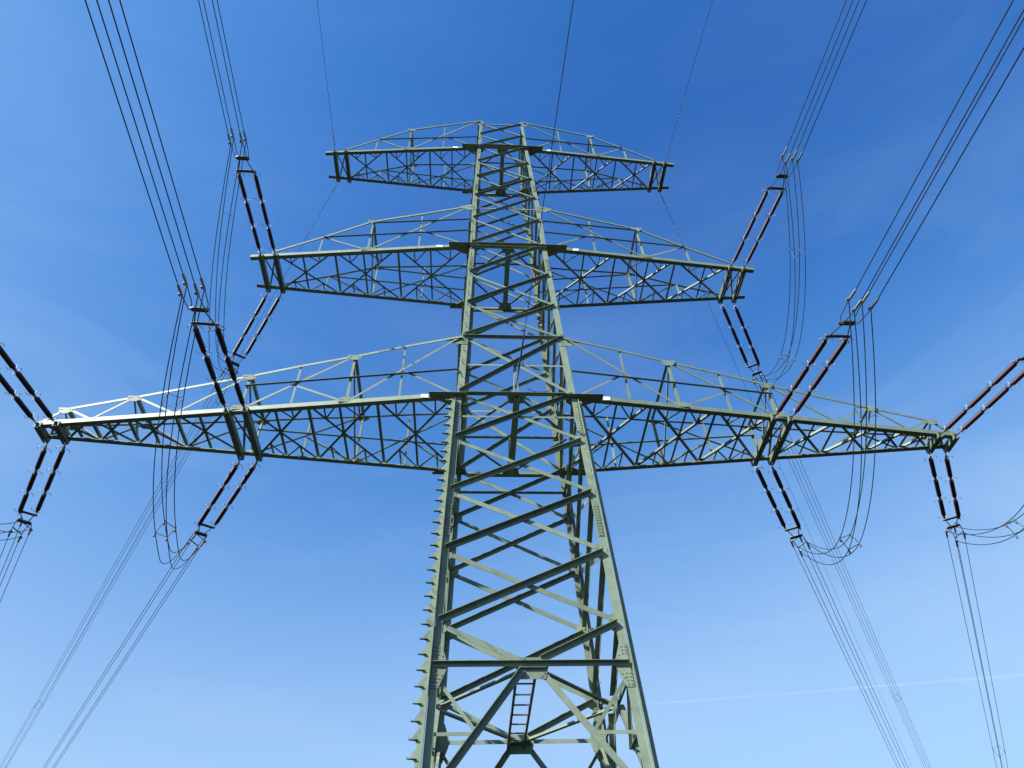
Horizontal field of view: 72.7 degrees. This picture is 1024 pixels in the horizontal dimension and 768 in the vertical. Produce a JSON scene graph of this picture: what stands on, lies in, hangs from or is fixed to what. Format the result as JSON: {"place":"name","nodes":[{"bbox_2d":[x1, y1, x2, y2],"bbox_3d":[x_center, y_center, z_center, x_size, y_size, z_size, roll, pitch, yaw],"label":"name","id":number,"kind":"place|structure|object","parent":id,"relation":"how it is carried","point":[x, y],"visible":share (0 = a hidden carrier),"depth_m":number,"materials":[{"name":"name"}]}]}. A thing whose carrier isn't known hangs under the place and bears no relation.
{"place":"outdoors","nodes":[
{"label":"outdoors","id":0,"kind":"place"},
{"bbox_2d":[0,0,1023,767],"label":"sky","id":1,"kind":"structure","parent":0,"point":[290,638],"materials":[{"name":"blue"}]},
{"bbox_3d":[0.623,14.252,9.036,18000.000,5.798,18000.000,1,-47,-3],"label":"ground","id":2,"kind":"structure","parent":0,"visible":0},
{"bbox_2d":[33,120,959,767],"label":"lattice pylon","id":3,"kind":"object","parent":2,"relation":"on","point":[435,666],"visible":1,"depth_m":22.42,"materials":[{"name":"green metal"}]},
{"bbox_2d":[0,343,57,424],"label":"insulator string","id":4,"kind":"object","parent":3,"relation":"attached to","point":[25,384],"visible":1,"depth_m":19.96,"materials":[{"name":"ceramic"}]},
{"bbox_2d":[0,522,30,540],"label":"jumper loop","id":5,"kind":"object","parent":4,"relation":"hanging from","point":[12,532],"visible":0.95,"depth_m":23.63,"materials":[{"name":"metal"}]},
{"bbox_2d":[8,443,69,542],"bbox_3d":[-15.929,3.639,23.251,0.898,0.738,5.753,27,-54,-24],"label":"insulator string","id":6,"kind":"object","parent":3,"relation":"attached to","point":[20,511],"visible":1,"depth_m":23.16,"materials":[{"name":"ceramic"}]},
{"bbox_2d":[0,527,27,601],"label":"conductor bundle","id":7,"kind":"object","parent":6,"relation":"attached to","point":[10,560],"visible":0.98,"depth_m":25.56,"materials":[{"name":"metal"}]},
{"bbox_2d":[7,182,337,763],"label":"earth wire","id":8,"kind":"object","parent":3,"relation":"attached to","point":[204,417],"visible":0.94,"depth_m":44.94,"materials":[{"name":"metal"}]},
{"bbox_2d":[177,273,249,411],"bbox_3d":[-8.096,-0.823,18.896,0.987,1.431,5.692,4,-47,-6],"label":"insulator string","id":9,"kind":"object","parent":3,"relation":"attached to","point":[202,347],"visible":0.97,"depth_m":18.65,"materials":[{"name":"ceramic"}]},
{"bbox_2d":[84,0,200,283],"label":"conductor bundle","id":10,"kind":"object","parent":9,"relation":"attached to","point":[139,134],"visible":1,"depth_m":13.90,"materials":[{"name":"metal"}]},
{"bbox_2d":[183,458,260,553],"bbox_3d":[-10.124,4.236,24.052,0.898,0.738,5.753,27,-54,-24],"label":"insulator string","id":11,"kind":"object","parent":3,"relation":"attached to","point":[220,491],"visible":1,"depth_m":23.94,"materials":[{"name":"ceramic"}]},
{"bbox_2d":[44,539,199,767],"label":"conductor bundle","id":12,"kind":"object","parent":11,"relation":"attached to","point":[120,651],"visible":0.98,"depth_m":29.46,"materials":[{"name":"metal"}]},
{"bbox_2d":[153,286,204,568],"bbox_3d":[-9.760,2.247,20.496,0.789,2.976,12.242,12,-49,-13],"label":"jumper loop","id":13,"kind":"object","parent":11,"relation":"hanging from","point":[163,523],"visible":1,"depth_m":18.58,"materials":[{"name":"metal"}]},
{"bbox_2d":[220,291,283,378],"bbox_3d":[-11.462,-2.083,30.442,0.898,0.738,5.753,27,-54,-24],"label":"insulator string","id":14,"kind":"object","parent":3,"relation":"attached to","point":[262,326],"visible":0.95,"depth_m":30.30,"materials":[{"name":"ceramic"}]},
{"bbox_2d":[0,372,230,767],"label":"conductor bundle","id":15,"kind":"object","parent":14,"relation":"attached to","point":[111,574],"visible":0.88,"depth_m":41.10,"materials":[{"name":"metal"}]},
{"bbox_2d":[227,127,278,255],"bbox_3d":[-9.545,-6.818,25.582,0.987,1.431,5.683,2,-47,-5],"label":"insulator string","id":16,"kind":"object","parent":3,"relation":"attached to","point":[260,196],"visible":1,"depth_m":25.45,"materials":[{"name":"ceramic"}]},
{"bbox_2d":[198,0,243,132],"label":"conductor bundle","id":17,"kind":"object","parent":16,"relation":"attached to","point":[217,64],"visible":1,"depth_m":21.75,"materials":[{"name":"metal"}]},
{"bbox_2d":[208,139,245,374],"bbox_3d":[-11.200,-4.128,27.265,0.789,2.342,11.773,12,-49,-13],"label":"jumper loop","id":18,"kind":"object","parent":16,"relation":"hanging from","point":[225,246],"visible":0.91,"depth_m":25.70,"materials":[{"name":"metal"}]},
{"bbox_2d":[317,2,334,146],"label":"earth wire","id":19,"kind":"object","parent":3,"relation":"attached to","point":[326,79],"visible":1,"depth_m":32.70,"materials":[{"name":"metal"}]},
{"bbox_2d":[516,0,573,391],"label":"optical cable","id":20,"kind":"object","parent":3,"relation":"attached to","point":[541,218],"visible":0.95,"depth_m":16.76,"materials":[{"name":"metal"}]},
{"bbox_2d":[665,0,712,160],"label":"earth wire","id":21,"kind":"object","parent":3,"relation":"attached to","point":[686,88],"visible":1,"depth_m":33.47,"materials":[{"name":"metal"}]},
{"bbox_2d":[719,302,767,389],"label":"insulator string","id":22,"kind":"object","parent":3,"relation":"attached to","point":[746,335],"visible":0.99,"depth_m":31.62,"materials":[{"name":"ceramic"}]},
{"bbox_2d":[754,158,805,383],"bbox_3d":[10.899,-3.258,28.100,0.562,3.672,11.728,-8,-47,5],"label":"jumper loop","id":23,"kind":"object","parent":22,"relation":"hanging from","point":[788,355],"visible":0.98,"depth_m":25.69,"materials":[{"name":"metal"}]},
{"bbox_2d":[755,381,930,766],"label":"conductor bundle","id":24,"kind":"object","parent":22,"relation":"attached to","point":[848,581],"visible":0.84,"depth_m":44.01,"materials":[{"name":"metal"}]},
{"bbox_2d":[730,147,802,267],"bbox_3d":[9.691,-6.515,26.683,0.987,1.431,5.683,2,-47,-5],"label":"insulator string","id":25,"kind":"object","parent":3,"relation":"attached to","point":[757,211],"visible":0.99,"depth_m":26.55,"materials":[{"name":"ceramic"}]},
{"bbox_2d":[787,0,866,152],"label":"conductor bundle","id":26,"kind":"object","parent":25,"relation":"attached to","point":[828,74],"visible":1,"depth_m":22.49,"materials":[{"name":"metal"}]},
{"bbox_2d":[752,464,810,556],"bbox_3d":[9.863,4.565,25.206,0.901,0.742,5.740,-23,-50,18],"label":"insulator string","id":27,"kind":"object","parent":3,"relation":"attached to","point":[784,494],"visible":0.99,"depth_m":25.12,"materials":[{"name":"ceramic"}]},
{"bbox_2d":[792,302,876,564],"bbox_3d":[10.161,2.717,21.554,0.794,3.301,12.200,-8,-47,5],"label":"jumper loop","id":28,"kind":"object","parent":27,"relation":"hanging from","point":[850,535],"visible":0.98,"depth_m":19.57,"materials":[{"name":"metal"}]},
{"bbox_2d":[794,544,907,767],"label":"conductor bundle","id":29,"kind":"object","parent":27,"relation":"attached to","point":[851,650],"visible":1,"depth_m":31.43,"materials":[{"name":"metal"}]},
{"bbox_2d":[660,193,912,767],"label":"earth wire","id":30,"kind":"object","parent":3,"relation":"attached to","point":[771,446],"visible":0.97,"depth_m":50.20,"materials":[{"name":"metal"}]},
{"bbox_2d":[772,289,878,418],"bbox_3d":[8.825,-0.567,19.854,0.999,1.431,5.673,1,-47,-3],"label":"insulator string","id":31,"kind":"object","parent":3,"relation":"attached to","point":[830,361],"visible":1,"depth_m":19.66,"materials":[{"name":"ceramic"}]},
{"bbox_2d":[856,0,1023,299],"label":"conductor bundle","id":32,"kind":"object","parent":31,"relation":"attached to","point":[946,148],"visible":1,"depth_m":14.66,"materials":[{"name":"metal"}]},
{"bbox_2d":[924,452,965,546],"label":"insulator string","id":33,"kind":"object","parent":3,"relation":"attached to","point":[951,483],"visible":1,"depth_m":24.98,"materials":[{"name":"ceramic"}]},
{"bbox_2d":[947,535,1007,767],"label":"conductor bundle","id":34,"kind":"object","parent":33,"relation":"attached to","point":[978,650],"visible":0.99,"depth_m":32.08,"materials":[{"name":"metal"}]},
{"bbox_2d":[939,356,1023,435],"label":"insulator string","id":35,"kind":"object","parent":3,"relation":"attached to","point":[987,390],"visible":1,"depth_m":21.25,"materials":[{"name":"ceramic"}]},
{"bbox_2d":[948,505,1023,544],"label":"jumper loop","id":36,"kind":"object","parent":35,"relation":"hanging from","point":[1006,526],"visible":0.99,"depth_m":23.13,"materials":[{"name":"metal"}]}
]}

